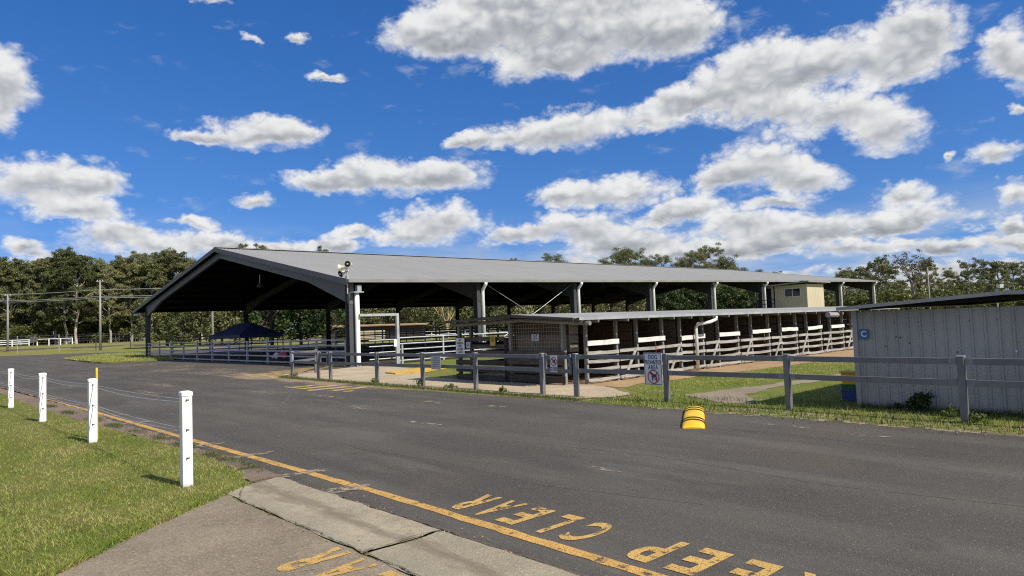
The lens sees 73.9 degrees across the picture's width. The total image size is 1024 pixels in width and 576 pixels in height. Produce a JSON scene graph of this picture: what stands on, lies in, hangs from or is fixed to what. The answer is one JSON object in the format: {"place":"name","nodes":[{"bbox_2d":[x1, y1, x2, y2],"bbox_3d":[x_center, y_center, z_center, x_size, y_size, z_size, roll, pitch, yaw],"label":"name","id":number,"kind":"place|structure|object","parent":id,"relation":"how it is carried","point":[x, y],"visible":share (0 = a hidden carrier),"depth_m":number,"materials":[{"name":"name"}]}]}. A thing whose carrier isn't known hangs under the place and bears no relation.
{"place":"outdoors","nodes":[
{"label":"outdoors","id":0,"kind":"place"},
{"bbox_2d":[64,352,177,361],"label":"island grass","id":1,"kind":"structure","parent":0,"point":[118,356],"depth_m":58.04,"materials":[{"name":"green plant"}]},
{"bbox_2d":[0,394,251,575],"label":"lawn","id":2,"kind":"structure","parent":0,"point":[91,462],"depth_m":8.22,"materials":[{"name":"green plant"}]},
{"bbox_2d":[2,368,192,486],"bbox_3d":[-10.158,2.412,14.743,0.184,1.225,19.025,1,-4,-43],"label":"post and wire fence","id":3,"kind":"object","parent":2,"relation":"on","point":[186,439],"visible":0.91,"depth_m":9.58,"materials":[{"name":"white paint"}]},
{"bbox_2d":[56,494,407,575],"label":"driveway","id":4,"kind":"structure","parent":0,"point":[222,536],"depth_m":5.52,"materials":[{"name":"grey concrete"}]},
{"bbox_2d":[277,547,350,571],"bbox_3d":[-1.540,2.077,5.224,0.560,0.001,0.235,1,-4,-42],"label":"driveway lettering","id":5,"kind":"object","parent":4,"relation":"on","point":[291,567],"visible":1,"depth_m":5.19,"materials":[{"name":"yellow paint"}]},
{"bbox_2d":[316,558,377,575],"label":"driveway lettering","id":6,"kind":"object","parent":4,"relation":"on","point":[343,570],"visible":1,"depth_m":4.97,"materials":[{"name":"yellow paint"}]},
{"bbox_2d":[0,331,501,350],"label":"back road","id":7,"kind":"structure","parent":0,"point":[140,345],"depth_m":129.19,"materials":[{"name":"grey asphalt"}]},
{"bbox_2d":[178,341,513,365],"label":"shed floor","id":8,"kind":"structure","parent":0,"point":[364,359],"depth_m":51.87,"materials":[{"name":"grey concrete"}]},
{"bbox_2d":[209,322,283,358],"bbox_3d":[-20.086,3.938,51.340,3.260,2.620,6.060,1,-4,-42],"label":"canopy tent","id":9,"kind":"object","parent":8,"relation":"on","point":[244,330],"visible":0.81,"depth_m":49.90,"materials":[{"name":"blue fabric"}]},
{"bbox_2d":[172,326,507,354],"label":"pen rails","id":10,"kind":"object","parent":8,"relation":"on","point":[277,339],"visible":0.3,"depth_m":66.78,"materials":[{"name":"grey metal"}]},
{"bbox_2d":[335,324,507,360],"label":"pen rails","id":11,"kind":"object","parent":8,"relation":"on","point":[424,332],"visible":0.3,"depth_m":42.57,"materials":[{"name":"grey metal"}]},
{"bbox_2d":[374,326,507,348],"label":"pen rails","id":12,"kind":"object","parent":8,"relation":"on","point":[406,331],"visible":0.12,"depth_m":60.53,"materials":[{"name":"grey metal"}]},
{"bbox_2d":[321,323,428,342],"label":"shed","id":13,"kind":"structure","parent":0,"point":[388,326],"depth_m":99.13,"materials":[{"name":"brown wood"}]},
{"bbox_2d":[400,357,504,378],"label":"paddock","id":14,"kind":"structure","parent":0,"point":[449,362],"depth_m":33.32,"materials":[{"name":"green plant"}]},
{"bbox_2d":[359,313,403,363],"bbox_3d":[-6.282,2.498,33.226,2.310,2.520,0.540,1,-4,-42],"label":"gate frame","id":15,"kind":"object","parent":14,"relation":"on","point":[396,345],"visible":0.88,"depth_m":33.79,"materials":[{"name":"metal"}]},
{"bbox_2d":[283,366,629,398],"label":"path","id":16,"kind":"structure","parent":0,"point":[364,373],"depth_m":20.87,"materials":[{"name":"concrete"}]},
{"bbox_2d":[0,319,986,575],"bbox_3d":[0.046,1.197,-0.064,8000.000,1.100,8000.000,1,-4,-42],"label":"ground","id":17,"kind":"structure","parent":0,"point":[442,373],"depth_m":100.01,"materials":[{"name":"green plant"}]},
{"bbox_2d":[0,257,28,343],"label":"gum tree","id":18,"kind":"object","parent":17,"relation":"on","point":[8,268],"visible":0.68,"depth_m":149.91,"materials":[{"name":"green plant"}]},
{"bbox_2d":[6,324,46,345],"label":"shrub","id":19,"kind":"object","parent":17,"relation":"on","point":[17,329],"visible":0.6,"depth_m":146.20,"materials":[{"name":"green plant"}]},
{"bbox_2d":[3,259,51,345],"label":"gum tree","id":20,"kind":"object","parent":17,"relation":"on","point":[14,286],"visible":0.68,"depth_m":151.10,"materials":[{"name":"green plant"}]},
{"bbox_2d":[9,261,56,332],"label":"gum tree","id":21,"kind":"object","parent":17,"relation":"on","point":[19,314],"visible":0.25,"depth_m":152.35,"materials":[{"name":"green plant"}]},
{"bbox_2d":[16,257,74,322],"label":"gum tree","id":22,"kind":"object","parent":17,"relation":"on","point":[42,264],"visible":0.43,"depth_m":149.40,"materials":[{"name":"green plant"}]},
{"bbox_2d":[21,317,69,344],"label":"shrub","id":23,"kind":"object","parent":17,"relation":"on","point":[45,328],"visible":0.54,"depth_m":146.53,"materials":[{"name":"green plant"}]},
{"bbox_2d":[27,248,75,344],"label":"gum tree","id":24,"kind":"object","parent":17,"relation":"on","point":[42,303],"visible":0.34,"depth_m":145.96,"materials":[{"name":"green plant"}]},
{"bbox_2d":[27,311,81,344],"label":"shrub","id":25,"kind":"object","parent":17,"relation":"on","point":[60,332],"visible":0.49,"depth_m":146.99,"materials":[{"name":"green plant"}]},
{"bbox_2d":[38,246,84,343],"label":"gum tree","id":26,"kind":"object","parent":17,"relation":"on","point":[54,284],"visible":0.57,"depth_m":144.83,"materials":[{"name":"green plant"}]},
{"bbox_2d":[47,251,99,343],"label":"gum tree","id":27,"kind":"object","parent":17,"relation":"on","point":[76,263],"visible":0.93,"depth_m":143.80,"materials":[{"name":"green plant"}]},
{"bbox_2d":[54,309,102,343],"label":"shrub","id":28,"kind":"object","parent":17,"relation":"on","point":[83,328],"visible":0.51,"depth_m":150.00,"materials":[{"name":"green plant"}]},
{"bbox_2d":[65,256,104,342],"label":"gum tree","id":29,"kind":"object","parent":17,"relation":"on","point":[90,263],"visible":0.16,"depth_m":153.60,"materials":[{"name":"green plant"}]},
{"bbox_2d":[75,256,118,342],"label":"gum tree","id":30,"kind":"object","parent":17,"relation":"on","point":[99,265],"visible":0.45,"depth_m":148.89,"materials":[{"name":"green plant"}]},
{"bbox_2d":[84,265,130,342],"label":"gum tree","id":31,"kind":"object","parent":17,"relation":"on","point":[109,279],"visible":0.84,"depth_m":145.28,"materials":[{"name":"green plant"}]},
{"bbox_2d":[91,315,139,341],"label":"shrub","id":32,"kind":"object","parent":17,"relation":"on","point":[124,331],"visible":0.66,"depth_m":146.93,"materials":[{"name":"green plant"}]},
{"bbox_2d":[104,253,148,341],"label":"gum tree","id":33,"kind":"object","parent":17,"relation":"on","point":[130,266],"visible":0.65,"depth_m":146.83,"materials":[{"name":"green plant"}]},
{"bbox_2d":[43,332,214,344],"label":"timber fence","id":34,"kind":"object","parent":17,"relation":"on","point":[79,340],"visible":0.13,"depth_m":147.24,"materials":[{"name":"white wood"}]},
{"bbox_2d":[118,251,161,340],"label":"gum tree","id":35,"kind":"object","parent":17,"relation":"on","point":[142,257],"visible":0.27,"depth_m":148.80,"materials":[{"name":"green plant"}]},
{"bbox_2d":[122,256,167,326],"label":"gum tree","id":36,"kind":"object","parent":17,"relation":"on","point":[150,268],"visible":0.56,"depth_m":146.25,"materials":[{"name":"green plant"}]},
{"bbox_2d":[131,298,168,347],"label":"gum sapling","id":37,"kind":"object","parent":17,"relation":"on","point":[153,338],"visible":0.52,"depth_m":115.10,"materials":[{"name":"green plant"}]},
{"bbox_2d":[141,247,182,299],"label":"gum tree","id":38,"kind":"object","parent":17,"relation":"on","point":[167,260],"visible":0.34,"depth_m":150.40,"materials":[{"name":"green plant"}]},
{"bbox_2d":[140,312,190,347],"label":"gum sapling","id":39,"kind":"object","parent":17,"relation":"on","point":[159,327],"visible":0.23,"depth_m":116.40,"materials":[{"name":"green plant"}]},
{"bbox_2d":[153,249,195,322],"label":"gum tree","id":40,"kind":"object","parent":17,"relation":"on","point":[174,266],"visible":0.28,"depth_m":150.20,"materials":[{"name":"green plant"}]},
{"bbox_2d":[158,312,202,345],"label":"gum sapling","id":41,"kind":"object","parent":17,"relation":"on","point":[178,322],"visible":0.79,"depth_m":114.99,"materials":[{"name":"green plant"}]},
{"bbox_2d":[180,311,216,345],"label":"gum sapling","id":42,"kind":"object","parent":17,"relation":"on","point":[199,318],"visible":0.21,"depth_m":117.99,"materials":[{"name":"green plant"}]},
{"bbox_2d":[200,311,235,344],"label":"gum sapling","id":43,"kind":"object","parent":17,"relation":"on","point":[218,314],"visible":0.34,"depth_m":116.58,"materials":[{"name":"green plant"}]},
{"bbox_2d":[231,310,301,344],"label":"broadleaf tree","id":44,"kind":"object","parent":17,"relation":"on","point":[267,318],"visible":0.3,"depth_m":83.51,"materials":[{"name":"green plant"}]},
{"bbox_2d":[270,309,332,343],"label":"broadleaf tree","id":45,"kind":"object","parent":17,"relation":"on","point":[308,326],"visible":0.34,"depth_m":83.08,"materials":[{"name":"green plant"}]},
{"bbox_2d":[290,349,319,378],"bbox_3d":[-8.193,3.066,26.925,1.072,1.164,4.230,-1,-3,-17],"label":"rail fence","id":46,"kind":"object","parent":17,"relation":"on","point":[315,362],"visible":0.81,"depth_m":26.52,"materials":[{"name":"grey paint"}]},
{"bbox_2d":[298,309,345,339],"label":"broadleaf tree","id":47,"kind":"object","parent":17,"relation":"on","point":[320,327],"visible":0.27,"depth_m":83.75,"materials":[{"name":"green plant"}]},
{"bbox_2d":[228,477,579,575],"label":"kerb","id":48,"kind":"structure","parent":17,"relation":"on","point":[438,553],"depth_m":5.72,"materials":[{"name":"concrete"}]},
{"bbox_2d":[403,307,455,335],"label":"gum sapling","id":49,"kind":"object","parent":17,"relation":"on","point":[423,317],"visible":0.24,"depth_m":114.90,"materials":[{"name":"green plant"}]},
{"bbox_2d":[328,352,545,393],"bbox_3d":[-2.916,2.530,20.648,0.239,1.164,10.828,1,-4,-43],"label":"rail fence","id":50,"kind":"object","parent":17,"relation":"on","point":[422,366],"visible":0.84,"depth_m":19.39,"materials":[{"name":"weathered grey wood"}]},
{"bbox_2d":[426,307,454,337],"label":"acacia tree","id":51,"kind":"object","parent":17,"relation":"on","point":[448,316],"visible":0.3,"depth_m":105.50,"materials":[{"name":"yellow plant"}]},
{"bbox_2d":[400,332,507,360],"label":"stock rails","id":52,"kind":"object","parent":17,"relation":"on","point":[443,346],"visible":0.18,"depth_m":35.95,"materials":[{"name":"metal"}]},
{"bbox_2d":[132,247,877,366],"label":"show shed","id":53,"kind":"structure","parent":17,"relation":"on","point":[220,279],"depth_m":55.59,"materials":[{"name":"grey metal"}]},
{"bbox_2d":[489,305,532,329],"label":"gum sapling","id":54,"kind":"object","parent":17,"relation":"on","point":[503,308],"visible":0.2,"depth_m":114.76,"materials":[{"name":"green plant"}]},
{"bbox_2d":[0,276,1023,346],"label":"woodland","id":55,"kind":"object","parent":17,"relation":"on","point":[943,289],"visible":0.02,"depth_m":133.91,"materials":[{"name":"green plant"}]},
{"bbox_2d":[613,248,639,264],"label":"gum tree","id":56,"kind":"object","parent":17,"relation":"on","point":[621,256],"visible":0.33,"depth_m":138.06,"materials":[{"name":"green plant"}]},
{"bbox_2d":[609,246,657,305],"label":"gum tree","id":57,"kind":"object","parent":17,"relation":"on","point":[632,256],"visible":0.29,"depth_m":144.28,"materials":[{"name":"green plant"}]},
{"bbox_2d":[644,289,685,310],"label":"broadleaf tree","id":58,"kind":"object","parent":17,"relation":"on","point":[670,301],"visible":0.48,"depth_m":104.94,"materials":[{"name":"green plant"}]},
{"bbox_2d":[669,288,705,310],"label":"broadleaf tree","id":59,"kind":"object","parent":17,"relation":"on","point":[690,295],"visible":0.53,"depth_m":105.25,"materials":[{"name":"green plant"}]},
{"bbox_2d":[675,248,718,268],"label":"gum tree","id":60,"kind":"object","parent":17,"relation":"on","point":[684,261],"visible":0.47,"depth_m":135.84,"materials":[{"name":"green plant"}]},
{"bbox_2d":[684,242,739,268],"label":"gum tree","id":61,"kind":"object","parent":17,"relation":"on","point":[724,258],"visible":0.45,"depth_m":139.56,"materials":[{"name":"green plant"}]},
{"bbox_2d":[690,283,734,309],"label":"broadleaf tree","id":62,"kind":"object","parent":17,"relation":"on","point":[702,298],"visible":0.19,"depth_m":105.29,"materials":[{"name":"green plant"}]},
{"bbox_2d":[716,285,742,308],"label":"broadleaf tree","id":63,"kind":"object","parent":17,"relation":"on","point":[728,291],"visible":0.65,"depth_m":103.92,"materials":[{"name":"green plant"}]},
{"bbox_2d":[738,290,757,308],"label":"broadleaf tree","id":64,"kind":"object","parent":17,"relation":"on","point":[750,296],"visible":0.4,"depth_m":102.44,"materials":[{"name":"green plant"}]},
{"bbox_2d":[751,280,830,308],"bbox_3d":[24.306,1.812,61.075,5.530,4.720,6.316,1,-4,-42],"label":"announcer box","id":65,"kind":"object","parent":17,"relation":"on","point":[808,293],"visible":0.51,"depth_m":59.56,"materials":[{"name":"beige metal"}]},
{"bbox_2d":[572,353,1023,422],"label":"rail fence","id":66,"kind":"object","parent":17,"relation":"on","point":[962,382],"visible":0.89,"depth_m":11.99,"materials":[{"name":"weathered grey timber"}]},
{"bbox_2d":[544,354,571,373],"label":"fence gate","id":67,"kind":"structure","parent":66,"relation":"attached to","point":[568,357],"depth_m":16.24,"materials":[{"name":"grey paint"}]},
{"bbox_2d":[644,353,662,384],"bbox_3d":[2.991,1.717,14.444,0.012,0.680,0.460,1,-4,-42],"label":"dog sign","id":68,"kind":"object","parent":66,"relation":"attached to","point":[653,368],"visible":1,"depth_m":14.44,"materials":[{"name":"white metal"}]},
{"bbox_2d":[824,267,857,296],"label":"gum tree","id":69,"kind":"object","parent":17,"relation":"on","point":[844,273],"visible":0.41,"depth_m":106.50,"materials":[{"name":"green plant"}]},
{"bbox_2d":[843,290,868,319],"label":"shrub","id":70,"kind":"object","parent":17,"relation":"on","point":[857,295],"visible":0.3,"depth_m":101.38,"materials":[{"name":"green plant"}]},
{"bbox_2d":[854,256,901,292],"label":"gum tree","id":71,"kind":"object","parent":17,"relation":"on","point":[870,264],"visible":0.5,"depth_m":113.07,"materials":[{"name":"green plant"}]},
{"bbox_2d":[862,287,909,311],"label":"shrub","id":72,"kind":"object","parent":17,"relation":"on","point":[888,296],"visible":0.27,"depth_m":95.31,"materials":[{"name":"green plant"}]},
{"bbox_2d":[865,261,908,300],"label":"gum tree","id":73,"kind":"object","parent":17,"relation":"on","point":[885,268],"visible":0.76,"depth_m":107.21,"materials":[{"name":"green plant"}]},
{"bbox_2d":[883,248,935,299],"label":"thin tree","id":74,"kind":"object","parent":17,"relation":"on","point":[907,270],"visible":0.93,"depth_m":107.30,"materials":[{"name":"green plant"}]},
{"bbox_2d":[825,290,1023,415],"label":"tin shed","id":75,"kind":"structure","parent":17,"relation":"on","point":[983,332],"depth_m":11.52,"materials":[{"name":"grey paint"}]},
{"bbox_2d":[911,256,947,296],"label":"gum tree","id":76,"kind":"object","parent":17,"relation":"on","point":[931,280],"visible":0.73,"depth_m":107.57,"materials":[{"name":"green plant"}]},
{"bbox_2d":[935,267,964,292],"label":"gum tree","id":77,"kind":"object","parent":17,"relation":"on","point":[949,273],"visible":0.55,"depth_m":112.92,"materials":[{"name":"green plant"}]},
{"bbox_2d":[953,260,983,292],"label":"gum tree","id":78,"kind":"object","parent":17,"relation":"on","point":[966,276],"visible":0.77,"depth_m":108.23,"materials":[{"name":"green plant"}]},
{"bbox_2d":[963,257,997,292],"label":"gum tree","id":79,"kind":"object","parent":17,"relation":"on","point":[984,265],"visible":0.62,"depth_m":110.02,"materials":[{"name":"green plant"}]},
{"bbox_2d":[979,260,1017,292],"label":"gum tree","id":80,"kind":"object","parent":17,"relation":"on","point":[996,265],"visible":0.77,"depth_m":109.07,"materials":[{"name":"green plant"}]},
{"bbox_2d":[997,261,1023,289],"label":"gum tree","id":81,"kind":"object","parent":17,"relation":"on","point":[1012,267],"visible":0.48,"depth_m":117.21,"materials":[{"name":"green plant"}]},
{"bbox_2d":[0,343,1023,575],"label":"road","id":82,"kind":"structure","parent":0,"point":[794,525],"depth_m":8.00,"materials":[{"name":"grey asphalt"}]},
{"bbox_2d":[0,387,282,482],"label":"edging dirt","id":83,"kind":"structure","parent":82,"relation":"on","point":[33,400],"depth_m":16.45,"materials":[{"name":"brown soil"}]},
{"bbox_2d":[46,404,278,474],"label":"edging weeds","id":84,"kind":"object","parent":83,"relation":"on","point":[210,453],"visible":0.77,"depth_m":10.37,"materials":[{"name":"green plant"}]},
{"bbox_2d":[238,467,280,481],"bbox_3d":[-3.169,2.292,8.369,0.416,0.020,0.756,1,-4,-42],"label":"edging paver","id":85,"kind":"object","parent":83,"relation":"on","point":[251,475],"visible":0.8,"depth_m":8.28,"materials":[{"name":"beige concrete"}]},
{"bbox_2d":[147,339,346,365],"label":"stock rails","id":86,"kind":"object","parent":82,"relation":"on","point":[290,346],"visible":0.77,"depth_m":42.03,"materials":[{"name":"grey metal"}]},
{"bbox_2d":[1,387,666,575],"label":"road line","id":87,"kind":"object","parent":82,"relation":"on","point":[593,557],"visible":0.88,"depth_m":6.28,"materials":[{"name":"yellow paint"}]},
{"bbox_2d":[278,375,584,400],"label":"fence line weeds","id":88,"kind":"object","parent":82,"relation":"on","point":[519,394],"visible":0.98,"depth_m":18.63,"materials":[{"name":"green plant"}]},
{"bbox_2d":[299,483,588,575],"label":"pavement crack","id":89,"kind":"object","parent":82,"relation":"on","point":[527,556],"visible":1,"depth_m":5.65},
{"bbox_2d":[495,507,554,524],"bbox_3d":[0.125,2.065,6.189,0.560,0.001,0.235,1,-4,-42],"label":"road lettering","id":90,"kind":"object","parent":82,"relation":"on","point":[525,517],"visible":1,"depth_m":6.15,"materials":[{"name":"yellow paint"}]},
{"bbox_2d":[56,379,1021,575],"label":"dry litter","id":91,"kind":"object","parent":82,"relation":"on","point":[462,528],"visible":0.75,"depth_m":7.87,"materials":[{"name":"brown plant"}]},
{"bbox_2d":[559,523,611,539],"bbox_3d":[0.630,2.016,5.637,0.560,0.001,0.235,1,-4,-42],"label":"road lettering","id":92,"kind":"object","parent":82,"relation":"on","point":[602,525],"visible":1,"depth_m":5.56,"materials":[{"name":"yellow paint"}]},
{"bbox_2d":[627,542,688,561],"bbox_3d":[1.084,1.972,5.139,0.560,0.001,0.235,1,-4,-42],"label":"road lettering","id":93,"kind":"object","parent":82,"relation":"on","point":[641,557],"visible":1,"depth_m":5.09,"materials":[{"name":"yellow paint"}]},
{"bbox_2d":[682,406,704,428],"bbox_3d":[3.137,2.200,11.759,0.372,0.101,2.270,-3,-3,15],"label":"speed hump","id":94,"kind":"object","parent":82,"relation":"on","point":[693,417],"visible":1,"depth_m":11.21,"materials":[{"name":"yellow plastic"}]},
{"bbox_2d":[665,548,734,575],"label":"road lettering","id":95,"kind":"object","parent":82,"relation":"on","point":[693,559],"visible":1,"depth_m":4.84,"materials":[{"name":"yellow paint"}]},
{"bbox_2d":[730,559,783,575],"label":"road lettering","id":96,"kind":"object","parent":82,"relation":"on","point":[762,564],"visible":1,"depth_m":4.66,"materials":[{"name":"yellow paint"}]},
{"bbox_2d":[0,0,1023,342],"label":"sky","id":97,"kind":"structure","parent":0,"point":[797,137],"materials":[{"name":"blue"}]},
{"bbox_2d":[455,346,853,386],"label":"stall yard","id":98,"kind":"structure","parent":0,"point":[632,381],"depth_m":22.36,"materials":[{"name":"beige soil"}]},
{"bbox_2d":[442,306,899,384],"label":"stall block","id":99,"kind":"structure","parent":98,"relation":"on","point":[796,331],"depth_m":22.23,"materials":[{"name":"metal"}]},
{"bbox_2d":[635,362,854,392],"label":"court grass","id":100,"kind":"structure","parent":0,"point":[718,379],"depth_m":18.59,"materials":[{"name":"green plant"}]},
{"bbox_2d":[685,374,840,403],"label":"curved path","id":101,"kind":"structure","parent":0,"point":[739,393],"depth_m":15.41,"materials":[{"name":"concrete"}]},
{"bbox_2d":[583,362,1023,434],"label":"lawn court","id":102,"kind":"object","parent":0,"point":[760,395],"visible":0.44,"depth_m":14.13,"materials":[{"name":"green plant"}]},
{"bbox_2d":[583,382,1023,436],"bbox_3d":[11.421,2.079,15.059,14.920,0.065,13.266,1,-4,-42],"label":"verge grass","id":103,"kind":"structure","parent":102,"relation":"on","point":[831,409],"depth_m":12.11,"materials":[{"name":"green plant"}]},
{"bbox_2d":[905,390,937,410],"bbox_3d":[6.998,1.929,11.620,0.589,0.398,0.405,0,-4,-34],"label":"weed bush","id":104,"kind":"object","parent":102,"relation":"on","point":[921,401],"visible":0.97,"depth_m":11.52,"materials":[{"name":"green plant"}]},
{"bbox_2d":[856,401,1023,417],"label":"shed foot weeds","id":105,"kind":"object","parent":102,"relation":"on","point":[936,408],"visible":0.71,"depth_m":11.42,"materials":[{"name":"green plant"}]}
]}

